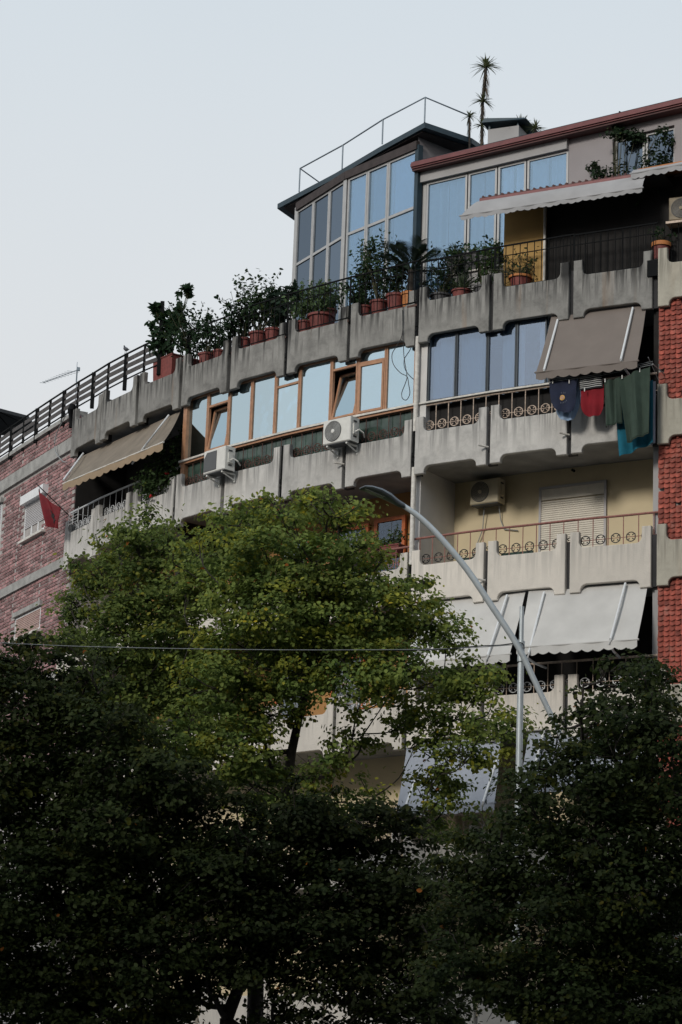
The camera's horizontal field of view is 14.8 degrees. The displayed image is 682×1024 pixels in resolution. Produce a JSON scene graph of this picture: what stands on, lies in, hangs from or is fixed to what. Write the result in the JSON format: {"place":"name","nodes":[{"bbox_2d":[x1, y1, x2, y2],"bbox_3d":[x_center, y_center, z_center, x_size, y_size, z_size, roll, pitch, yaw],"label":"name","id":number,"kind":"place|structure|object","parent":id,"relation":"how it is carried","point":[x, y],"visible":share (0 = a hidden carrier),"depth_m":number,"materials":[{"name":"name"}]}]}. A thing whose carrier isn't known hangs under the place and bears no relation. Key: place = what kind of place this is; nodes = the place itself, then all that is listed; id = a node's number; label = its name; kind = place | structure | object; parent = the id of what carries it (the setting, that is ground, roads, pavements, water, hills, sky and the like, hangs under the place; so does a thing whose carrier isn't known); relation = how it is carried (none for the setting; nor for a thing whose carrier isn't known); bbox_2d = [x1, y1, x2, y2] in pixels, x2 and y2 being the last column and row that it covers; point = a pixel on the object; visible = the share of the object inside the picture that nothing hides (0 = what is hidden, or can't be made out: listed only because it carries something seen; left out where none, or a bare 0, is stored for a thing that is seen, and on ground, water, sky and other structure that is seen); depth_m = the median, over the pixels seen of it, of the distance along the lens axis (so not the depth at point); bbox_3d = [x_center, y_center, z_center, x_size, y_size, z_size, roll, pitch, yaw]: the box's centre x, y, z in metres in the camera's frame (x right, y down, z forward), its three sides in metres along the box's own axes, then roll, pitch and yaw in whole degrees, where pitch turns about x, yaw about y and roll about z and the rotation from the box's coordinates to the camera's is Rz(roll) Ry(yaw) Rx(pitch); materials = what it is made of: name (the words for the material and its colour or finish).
{"place":"outdoors","nodes":[
{"label":"outdoors","id":0,"kind":"place"},
{"bbox_2d":[0,0,681,457],"label":"sky","id":1,"kind":"structure","parent":0,"point":[149,149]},
{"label":"pavement","id":2,"kind":"structure","parent":0,"visible":0},
{"bbox_2d":[0,403,87,1023],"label":"brick building","id":3,"kind":"structure","parent":2,"relation":"on","point":[31,542],"depth_m":69.18,"materials":[{"name":"brick"}]},
{"bbox_2d":[0,497,3,537],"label":"window","id":4,"kind":"structure","parent":3,"relation":"in","point":[1,498],"depth_m":71.82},
{"bbox_2d":[0,408,33,434],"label":"parasol","id":5,"kind":"object","parent":3,"relation":"on","point":[8,418],"visible":0.59,"depth_m":80.53,"materials":[{"name":"fabric"}]},
{"bbox_2d":[8,600,42,642],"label":"window","id":6,"kind":"structure","parent":3,"relation":"in","point":[27,620],"depth_m":68.56,"materials":[{"name":"plastic"}]},
{"bbox_2d":[18,484,48,544],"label":"window","id":7,"kind":"structure","parent":3,"relation":"in","point":[31,500],"depth_m":69.42,"materials":[{"name":"plastic"}]},
{"bbox_2d":[40,367,79,399],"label":"tv aerial","id":8,"kind":"object","parent":3,"relation":"on","point":[77,370],"visible":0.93,"depth_m":75.40,"materials":[{"name":"metal"}]},
{"bbox_2d":[54,412,67,462],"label":"loose cable","id":9,"kind":"object","parent":3,"relation":"hanging from","point":[55,439],"visible":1,"depth_m":68.22,"materials":[{"name":"rubber"}]},
{"bbox_2d":[0,301,164,459],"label":"terrace fence","id":10,"kind":"object","parent":3,"relation":"on","point":[91,394],"visible":1,"depth_m":67.55,"materials":[{"name":"metal"}]},
{"bbox_2d":[16,494,224,1008],"bbox_3d":[-3.961,6.587,47.405,4.435,14.616,5.243,2,-15,0],"label":"lime tree","id":11,"kind":"object","parent":2,"relation":"on","point":[137,609],"visible":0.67,"depth_m":47.77,"materials":[{"name":"green plant"}]},
{"bbox_2d":[0,625,283,1023],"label":"lime tree","id":12,"kind":"object","parent":2,"relation":"on","point":[61,855],"visible":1,"depth_m":41.62,"materials":[{"name":"green plant"}]},
{"bbox_2d":[147,771,487,1023],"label":"lime tree","id":13,"kind":"object","parent":2,"relation":"on","point":[311,830],"visible":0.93,"depth_m":41.35,"materials":[{"name":"green plant"}]},
{"bbox_2d":[126,482,544,1023],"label":"lime tree","id":14,"kind":"object","parent":2,"relation":"on","point":[297,605],"visible":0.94,"depth_m":45.12,"materials":[{"name":"green plant"}]},
{"bbox_2d":[36,97,681,1023],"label":"apartment building","id":15,"kind":"structure","parent":2,"relation":"on","point":[584,505],"depth_m":57.30,"materials":[{"name":"concrete"}]},
{"bbox_2d":[68,507,86,526],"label":"drying rack","id":16,"kind":"object","parent":15,"relation":"hanging from","point":[73,516],"visible":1,"depth_m":66.11,"materials":[{"name":"metal"}]},
{"bbox_2d":[36,483,71,528],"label":"flag","id":17,"kind":"object","parent":16,"relation":"attached to","point":[51,512],"visible":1,"depth_m":66.54,"materials":[{"name":"fabric"}]},
{"bbox_2d":[62,411,180,489],"bbox_3d":[-5.534,-1.428,64.297,1.033,1.340,6.039,12,-18,-32],"label":"awning","id":18,"kind":"object","parent":15,"relation":"attached to","point":[143,443],"visible":1,"depth_m":63.96,"materials":[{"name":"beige fabric"}]},
{"bbox_2d":[129,425,182,504],"bbox_3d":[-4.204,-0.987,62.828,1.765,2.238,1.013,2,-15,0],"label":"potted plant","id":19,"kind":"object","parent":15,"relation":"on","point":[164,469],"visible":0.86,"depth_m":62.81,"materials":[{"name":"green plant"}]},
{"bbox_2d":[144,283,194,380],"bbox_3d":[-4.220,-4.406,64.343,1.037,2.674,0.972,-13,-21,43],"label":"potted plant","id":20,"kind":"object","parent":15,"relation":"on","point":[168,364],"visible":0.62,"depth_m":64.26,"materials":[{"name":"green plant"}]},
{"bbox_2d":[163,295,218,364],"bbox_3d":[-3.653,-4.292,63.394,1.342,2.000,0.875,2,-15,0],"label":"potted plant","id":21,"kind":"object","parent":15,"relation":"on","point":[183,343],"visible":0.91,"depth_m":63.34,"materials":[{"name":"green plant"}]},
{"bbox_2d":[187,393,208,457],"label":"window","id":22,"kind":"structure","parent":15,"relation":"in","point":[198,405],"depth_m":62.27,"materials":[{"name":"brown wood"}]},
{"bbox_2d":[191,307,225,362],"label":"potted plant","id":23,"kind":"object","parent":15,"relation":"on","point":[205,334],"visible":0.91,"depth_m":62.82,"materials":[{"name":"green plant"}]},
{"bbox_2d":[206,389,229,450],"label":"window","id":24,"kind":"structure","parent":15,"relation":"in","point":[216,437],"depth_m":61.80,"materials":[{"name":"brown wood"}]},
{"bbox_2d":[212,323,227,357],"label":"potted plant","id":25,"kind":"object","parent":15,"relation":"on","point":[219,350],"visible":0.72,"depth_m":62.37,"materials":[{"name":"green plant"}]},
{"bbox_2d":[203,446,240,486],"bbox_3d":[-2.724,-1.068,60.477,0.428,0.780,0.988,15,-19,-39],"label":"air conditioner","id":26,"kind":"object","parent":15,"relation":"attached to","point":[219,461],"visible":1,"depth_m":60.34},
{"bbox_2d":[214,283,263,347],"bbox_3d":[-2.411,-4.592,61.891,1.246,1.776,0.809,2,-15,0],"label":"potted plant","id":27,"kind":"object","parent":15,"relation":"on","point":[229,306],"visible":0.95,"depth_m":61.77,"materials":[{"name":"green plant"}]},
{"bbox_2d":[227,379,252,444],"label":"window","id":28,"kind":"structure","parent":15,"relation":"in","point":[240,401],"depth_m":61.11,"materials":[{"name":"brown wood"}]},
{"bbox_2d":[232,268,285,345],"bbox_3d":[-1.858,-4.791,61.688,1.681,2.092,0.956,2,-15,0],"label":"potted plant","id":29,"kind":"object","parent":15,"relation":"on","point":[258,299],"visible":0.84,"depth_m":61.55,"materials":[{"name":"green plant"}]},
{"bbox_2d":[250,373,275,439],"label":"window","id":30,"kind":"structure","parent":15,"relation":"in","point":[263,387],"depth_m":60.58,"materials":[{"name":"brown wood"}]},
{"bbox_2d":[260,279,301,340],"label":"potted plant","id":31,"kind":"object","parent":15,"relation":"on","point":[286,290],"visible":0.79,"depth_m":61.17,"materials":[{"name":"green plant"}]},
{"bbox_2d":[274,367,299,432],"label":"window","id":32,"kind":"structure","parent":15,"relation":"in","point":[287,388],"depth_m":60.02,"materials":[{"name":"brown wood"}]},
{"bbox_2d":[281,281,320,331],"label":"potted plant","id":33,"kind":"object","parent":15,"relation":"on","point":[304,312],"visible":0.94,"depth_m":60.38,"materials":[{"name":"green plant"}]},
{"bbox_2d":[294,201,313,319],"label":"window","id":34,"kind":"structure","parent":15,"relation":"in","point":[305,214],"depth_m":63.74,"materials":[{"name":"glass"}]},
{"bbox_2d":[298,358,331,427],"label":"window","id":35,"kind":"structure","parent":15,"relation":"in","point":[315,377],"depth_m":59.48,"materials":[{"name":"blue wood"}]},
{"bbox_2d":[310,190,329,309],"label":"window","id":36,"kind":"structure","parent":15,"relation":"in","point":[321,204],"depth_m":63.07,"materials":[{"name":"glass"}]},
{"bbox_2d":[303,277,339,328],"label":"potted plant","id":37,"kind":"object","parent":15,"relation":"on","point":[322,313],"visible":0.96,"depth_m":60.01,"materials":[{"name":"green plant"}]},
{"bbox_2d":[326,181,343,322],"bbox_3d":[-0.143,-5.654,62.090,0.070,4.470,0.721,10,-17,-28],"label":"window","id":38,"kind":"structure","parent":15,"relation":"in","point":[336,193],"depth_m":62.40,"materials":[{"name":"glass"}]},
{"bbox_2d":[323,416,364,458],"bbox_3d":[0.093,-1.668,57.984,0.988,0.780,0.440,-10,-20,39],"label":"air conditioner","id":39,"kind":"object","parent":15,"relation":"attached to","point":[340,432],"visible":1,"depth_m":57.87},
{"bbox_2d":[330,357,357,419],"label":"window","id":40,"kind":"structure","parent":15,"relation":"in","point":[344,405],"depth_m":58.99,"materials":[{"name":"brown wood"}]},
{"bbox_2d":[335,523,369,573],"bbox_3d":[0.234,1.365,59.320,0.992,2.150,0.060,-11,-20,40],"label":"balcony door","id":41,"kind":"structure","parent":15,"relation":"in","point":[367,528],"depth_m":59.29,"materials":[{"name":"brown wood"}]},
{"bbox_2d":[344,171,367,306],"bbox_3d":[0.349,-5.823,61.396,0.070,4.470,0.716,14,-19,-37],"label":"window","id":42,"kind":"structure","parent":15,"relation":"in","point":[357,185],"depth_m":61.70,"materials":[{"name":"glass"}]},
{"bbox_2d":[342,242,375,315],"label":"potted plant","id":43,"kind":"object","parent":15,"relation":"on","point":[367,306],"visible":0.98,"depth_m":59.22,"materials":[{"name":"green plant"}]},
{"bbox_2d":[356,346,386,414],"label":"window","id":44,"kind":"structure","parent":15,"relation":"in","point":[371,377],"depth_m":58.37,"materials":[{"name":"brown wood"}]},
{"bbox_2d":[355,526,390,556],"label":"potted plant","id":45,"kind":"object","parent":15,"relation":"on","point":[371,537],"visible":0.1,"depth_m":57.47,"materials":[{"name":"green plant"}]},
{"bbox_2d":[365,162,388,313],"bbox_3d":[0.819,-5.955,60.843,0.070,4.470,0.742,14,-19,-37],"label":"window","id":46,"kind":"structure","parent":15,"relation":"in","point":[377,186],"depth_m":61.20,"materials":[{"name":"glass"}]},
{"bbox_2d":[358,228,397,313],"bbox_3d":[0.895,-5.476,59.253,0.948,2.343,0.889,15,-20,-39],"label":"potted plant","id":47,"kind":"object","parent":15,"relation":"on","point":[365,261],"visible":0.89,"depth_m":59.17,"materials":[{"name":"green plant"}]},
{"bbox_2d":[374,514,406,572],"bbox_3d":[1.074,1.178,58.588,0.883,2.191,0.060,-10,-19,38],"label":"balcony door","id":48,"kind":"structure","parent":15,"relation":"in","point":[401,517],"depth_m":58.70,"materials":[{"name":"brown wood"}]},
{"bbox_2d":[375,524,409,554],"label":"potted plant","id":49,"kind":"object","parent":15,"relation":"on","point":[394,543],"visible":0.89,"depth_m":57.08,"materials":[{"name":"green plant"}]},
{"bbox_2d":[376,258,410,309],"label":"potted plant","id":50,"kind":"object","parent":15,"relation":"on","point":[394,293],"visible":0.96,"depth_m":58.71,"materials":[{"name":"green plant"}]},
{"bbox_2d":[385,342,414,408],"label":"window","id":51,"kind":"structure","parent":15,"relation":"in","point":[395,381],"depth_m":57.93,"materials":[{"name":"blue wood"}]},
{"bbox_2d":[385,150,414,310],"bbox_3d":[1.388,-6.114,60.174,0.070,4.470,1.027,14,-19,-37],"label":"window","id":52,"kind":"structure","parent":15,"relation":"in","point":[400,199],"depth_m":60.54,"materials":[{"name":"glass"}]},
{"bbox_2d":[392,310,409,400],"bbox_3d":[1.335,-3.496,57.751,0.541,2.222,0.018,-9,-19,36],"label":"loose cable","id":53,"kind":"object","parent":15,"relation":"hanging from","point":[404,361],"visible":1,"depth_m":57.69,"materials":[{"name":"rubber"}]},
{"bbox_2d":[371,235,450,306],"bbox_3d":[1.623,-5.213,58.738,2.066,1.730,1.378,11,-17,-28],"label":"potted palm","id":54,"kind":"object","parent":15,"relation":"on","point":[401,250],"visible":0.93,"depth_m":58.50,"materials":[{"name":"green plant"}]},
{"bbox_2d":[427,331,456,400],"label":"window","id":55,"kind":"structure","parent":15,"relation":"in","point":[455,332],"depth_m":57.29,"materials":[{"name":"metal"}]},
{"bbox_2d":[416,241,475,299],"bbox_3d":[2.334,-5.279,58.184,1.372,1.619,0.734,2,-15,0],"label":"potted plant","id":56,"kind":"object","parent":15,"relation":"on","point":[455,269],"visible":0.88,"depth_m":58.19,"materials":[{"name":"green plant"}]},
{"bbox_2d":[424,174,468,285],"bbox_3d":[2.385,-6.130,59.442,1.106,3.090,0.060,-9,-18,34],"label":"window","id":57,"kind":"structure","parent":15,"relation":"in","point":[465,176],"depth_m":59.74,"materials":[{"name":"grey metal"}]},
{"bbox_2d":[396,736,500,815],"bbox_3d":[2.243,5.457,54.034,2.662,1.737,0.915,-8,-18,32],"label":"awning","id":58,"kind":"object","parent":15,"relation":"attached to","point":[480,794],"visible":0.32,"depth_m":53.91,"materials":[{"name":"white fabric"}]},
{"bbox_2d":[441,242,468,277],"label":"potted plant","id":59,"kind":"object","parent":15,"relation":"on","point":[454,249],"visible":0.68,"depth_m":58.81,"materials":[{"name":"green plant"}]},
{"bbox_2d":[443,264,481,295],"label":"potted plant","id":60,"kind":"object","parent":15,"relation":"on","point":[458,290],"visible":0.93,"depth_m":57.49,"materials":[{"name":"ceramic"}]},
{"bbox_2d":[407,592,524,680],"bbox_3d":[2.556,2.524,54.687,2.752,1.715,0.916,-8,-18,32],"label":"awning","id":61,"kind":"object","parent":15,"relation":"attached to","point":[507,607],"visible":0.48,"depth_m":54.45,"materials":[{"name":"white fabric"}]},
{"bbox_2d":[461,111,476,147],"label":"yucca","id":62,"kind":"object","parent":15,"relation":"on","point":[470,123],"visible":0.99,"depth_m":60.77,"materials":[{"name":"green plant"}]},
{"bbox_2d":[461,242,481,270],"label":"potted plant","id":63,"kind":"object","parent":15,"relation":"on","point":[475,248],"visible":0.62,"depth_m":58.51,"materials":[{"name":"green plant"}]},
{"bbox_2d":[455,328,487,395],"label":"window","id":64,"kind":"structure","parent":15,"relation":"in","point":[457,349],"depth_m":56.94,"materials":[{"name":"metal"}]},
{"bbox_2d":[467,167,497,251],"bbox_3d":[3.186,-6.572,58.982,0.765,2.420,0.060,-9,-18,34],"label":"window","id":65,"kind":"structure","parent":15,"relation":"in","point":[495,169],"depth_m":59.12,"materials":[{"name":"grey metal"}]},
{"bbox_2d":[466,234,503,291],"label":"potted plant","id":66,"kind":"object","parent":15,"relation":"on","point":[480,274],"visible":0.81,"depth_m":57.66,"materials":[{"name":"green plant"}]},
{"bbox_2d":[479,242,492,266],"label":"potted plant","id":67,"kind":"object","parent":15,"relation":"on","point":[481,255],"visible":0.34,"depth_m":58.29,"materials":[{"name":"green plant"}]},
{"bbox_2d":[470,55,501,144],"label":"yucca","id":68,"kind":"object","parent":15,"relation":"on","point":[486,65],"visible":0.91,"depth_m":60.88,"materials":[{"name":"green plant"}]},
{"bbox_2d":[470,478,504,508],"bbox_3d":[3.209,-0.412,57.222,0.750,0.560,0.324,-8,-18,33],"label":"air conditioner","id":69,"kind":"object","parent":15,"relation":"attached to","point":[485,493],"visible":1,"depth_m":57.09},
{"bbox_2d":[472,507,484,556],"bbox_3d":[2.934,0.661,57.294,0.078,1.478,0.582,16,-20,-42],"label":"drain hose","id":70,"kind":"object","parent":69,"relation":"hanging from","point":[482,528],"visible":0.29,"depth_m":57.25,"materials":[{"name":"plastic"}]},
{"bbox_2d":[498,505,517,530],"bbox_3d":[3.652,0.144,56.961,0.459,0.604,0.119,-3,-16,20],"label":"drain hose","id":71,"kind":"object","parent":69,"relation":"hanging from","point":[502,523],"visible":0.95,"depth_m":57.03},
{"bbox_2d":[490,239,503,264],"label":"potted plant","id":72,"kind":"object","parent":15,"relation":"on","point":[501,260],"visible":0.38,"depth_m":58.13,"materials":[{"name":"green plant"}]},
{"bbox_2d":[487,321,516,390],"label":"window","id":73,"kind":"structure","parent":15,"relation":"in","point":[488,353],"depth_m":56.45,"materials":[{"name":"metal"}]},
{"bbox_2d":[497,160,526,242],"bbox_3d":[3.824,-6.667,58.539,0.737,2.420,0.060,-9,-18,34],"label":"window","id":74,"kind":"structure","parent":15,"relation":"in","point":[524,162],"depth_m":58.70,"materials":[{"name":"grey metal"}]},
{"bbox_2d":[489,246,547,285],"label":"potted plant","id":75,"kind":"object","parent":15,"relation":"on","point":[522,277],"visible":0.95,"depth_m":56.95,"materials":[{"name":"green plant"}]},
{"bbox_2d":[515,115,531,132],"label":"yucca","id":76,"kind":"object","parent":15,"relation":"on","point":[520,116],"visible":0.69,"depth_m":59.79,"materials":[{"name":"green plant"}]},
{"bbox_2d":[516,317,547,386],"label":"window","id":77,"kind":"structure","parent":15,"relation":"in","point":[546,318],"depth_m":56.18,"materials":[{"name":"metal"}]},
{"bbox_2d":[523,119,544,133],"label":"yucca","id":78,"kind":"object","parent":15,"relation":"on","point":[535,127],"visible":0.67,"depth_m":59.37,"materials":[{"name":"green plant"}]},
{"bbox_2d":[527,150,568,188],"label":"window","id":79,"kind":"structure","parent":15,"relation":"in","point":[529,161],"depth_m":58.34,"materials":[{"name":"grey metal"}]},
{"bbox_2d":[459,176,645,219],"bbox_3d":[4.547,-6.768,56.410,4.288,0.487,0.246,-6,-17,27],"label":"awning","id":80,"kind":"object","parent":15,"relation":"attached to","point":[570,195],"visible":1,"depth_m":56.32,"materials":[{"name":"grey fabric"}]},
{"bbox_2d":[538,480,606,551],"bbox_3d":[4.961,0.324,56.119,1.594,1.929,0.048,-7,-17,30],"label":"shutter window","id":81,"kind":"structure","parent":15,"relation":"in","point":[591,506],"depth_m":56.21,"materials":[{"name":"plastic"}]},
{"bbox_2d":[515,582,646,668],"bbox_3d":[4.911,2.240,53.348,2.739,1.698,0.916,-5,-17,26],"label":"awning","id":82,"kind":"object","parent":15,"relation":"attached to","point":[596,618],"visible":0.94,"depth_m":53.32,"materials":[{"name":"white fabric"}]},
{"bbox_2d":[523,730,643,792],"bbox_3d":[4.837,4.976,52.596,2.693,1.590,0.916,-5,-17,26],"label":"awning","id":83,"kind":"object","parent":15,"relation":"attached to","point":[529,752],"visible":0.06,"depth_m":53.19,"materials":[{"name":"white fabric"}]},
{"bbox_2d":[534,305,645,381],"bbox_3d":[5.293,-3.546,54.824,2.303,1.758,0.915,-5,-17,26],"label":"awning","id":84,"kind":"object","parent":15,"relation":"attached to","point":[605,340],"visible":1,"depth_m":54.80,"materials":[{"name":"brown fabric"}]},
{"bbox_2d":[549,357,663,382],"bbox_3d":[5.498,-2.851,54.596,2.413,0.348,0.754,-5,-17,26],"label":"clothes rack","id":85,"kind":"object","parent":15,"relation":"attached to","point":[619,371],"visible":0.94,"depth_m":54.17,"materials":[{"name":"metal"}]},
{"bbox_2d":[549,379,576,412],"bbox_3d":[4.617,-2.419,54.533,0.612,0.766,0.072,-5,-17,26],"label":"shirt","id":86,"kind":"object","parent":85,"relation":"hanging from","point":[563,395],"visible":1,"depth_m":54.52,"materials":[{"name":"blue fabric"}]},
{"bbox_2d":[556,378,580,420],"bbox_3d":[4.775,-2.346,54.640,0.595,0.916,0.063,-5,-17,26],"label":"cloth","id":87,"kind":"object","parent":85,"relation":"hanging from","point":[568,416],"visible":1,"depth_m":54.57,"materials":[{"name":"fabric"}]},
{"bbox_2d":[578,371,602,389],"bbox_3d":[5.184,-2.772,54.393,0.547,0.453,0.040,-5,-17,26],"label":"shirt","id":88,"kind":"object","parent":85,"relation":"hanging from","point":[590,382],"visible":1,"depth_m":54.38,"materials":[{"name":"multicoloured fabric"}]},
{"bbox_2d":[581,385,603,416],"bbox_3d":[5.217,-2.301,54.294,0.507,0.662,0.076,-5,-17,26],"label":"shirt","id":89,"kind":"object","parent":85,"relation":"hanging from","point":[592,401],"visible":1,"depth_m":54.28,"materials":[{"name":"red fabric"}]},
{"bbox_2d":[604,367,649,442],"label":"trousers","id":90,"kind":"object","parent":85,"relation":"hanging from","point":[629,396],"visible":1,"depth_m":53.79,"materials":[{"name":"green fabric"}]},
{"bbox_2d":[617,380,652,456],"bbox_3d":[6.035,-1.923,53.924,0.878,1.580,0.124,-5,-17,26],"label":"towel","id":91,"kind":"object","parent":85,"relation":"hanging from","point":[625,447],"visible":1,"depth_m":53.81,"materials":[{"name":"teal fabric"}]},
{"bbox_2d":[651,381,655,444],"bbox_3d":[6.405,-2.036,53.836,0.136,1.363,0.034,-5,-17,26],"label":"cloth","id":92,"kind":"object","parent":85,"relation":"hanging from","point":[654,392],"visible":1,"depth_m":53.84,"materials":[{"name":"fabric"}]},
{"bbox_2d":[585,111,675,207],"bbox_3d":[6.257,-7.562,56.795,2.151,2.630,0.743,-5,-17,25],"label":"climbing plant","id":93,"kind":"object","parent":15,"relation":"attached to","point":[618,134],"visible":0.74,"depth_m":56.90,"materials":[{"name":"green plant"}]},
{"bbox_2d":[616,135,645,175],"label":"window","id":94,"kind":"structure","parent":15,"relation":"in","point":[637,148],"depth_m":57.13,"materials":[{"name":"glass"}]},
{"bbox_2d":[629,162,681,178],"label":"awning","id":95,"kind":"object","parent":15,"relation":"attached to","point":[642,173],"visible":1,"depth_m":55.39,"materials":[{"name":"grey fabric"}]},
{"bbox_2d":[646,127,673,177],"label":"window","id":96,"kind":"structure","parent":15,"relation":"in","point":[669,151],"depth_m":56.70,"materials":[{"name":"glass"}]},
{"bbox_2d":[647,226,676,258],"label":"potted plant","id":97,"kind":"object","parent":15,"relation":"on","point":[661,243],"visible":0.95,"depth_m":55.39,"materials":[{"name":"green plant"}]},
{"bbox_2d":[666,220,681,228],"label":"wall shelf","id":98,"kind":"object","parent":15,"relation":"attached to","point":[674,223],"depth_m":55.56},
{"bbox_2d":[669,197,681,220],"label":"air conditioner","id":99,"kind":"object","parent":15,"relation":"attached to","point":[675,208],"visible":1,"depth_m":55.61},
{"bbox_2d":[359,485,565,1023],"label":"street lamp","id":100,"kind":"object","parent":2,"relation":"on","point":[386,495],"visible":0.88,"depth_m":42.90,"materials":[{"name":"metal"}]},
{"bbox_2d":[6,643,512,649],"bbox_3d":[-2.385,2.095,41.801,10.693,0.794,0.448,6,-15,-13],"label":"overhead cable","id":101,"kind":"object","parent":100,"relation":"attached to","point":[237,649],"visible":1,"depth_m":41.97,"materials":[{"name":"rubber"}]},
{"bbox_2d":[392,642,524,650],"bbox_3d":[1.912,2.202,42.678,2.199,0.296,0.111,4,-15,-8],"label":"overhead cable","id":102,"kind":"object","parent":100,"relation":"attached to","point":[457,648],"visible":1,"depth_m":42.67,"materials":[{"name":"rubber"}]},
{"bbox_2d":[394,648,681,1023],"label":"lime tree","id":103,"kind":"object","parent":2,"relation":"on","point":[600,992],"visible":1,"depth_m":36.85,"materials":[{"name":"green plant"}]},
{"bbox_3d":[-0.317,-3.882,60.477,0.280,0.895,0.273,2,-15,0],"label":"plant stand","id":104,"kind":"object","parent":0,"visible":0},
{"bbox_2d":[307,282,348,323],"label":"potted plant","id":105,"kind":"object","parent":104,"relation":"on","point":[337,297],"visible":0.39,"depth_m":60.71,"materials":[{"name":"green plant"}]}
]}

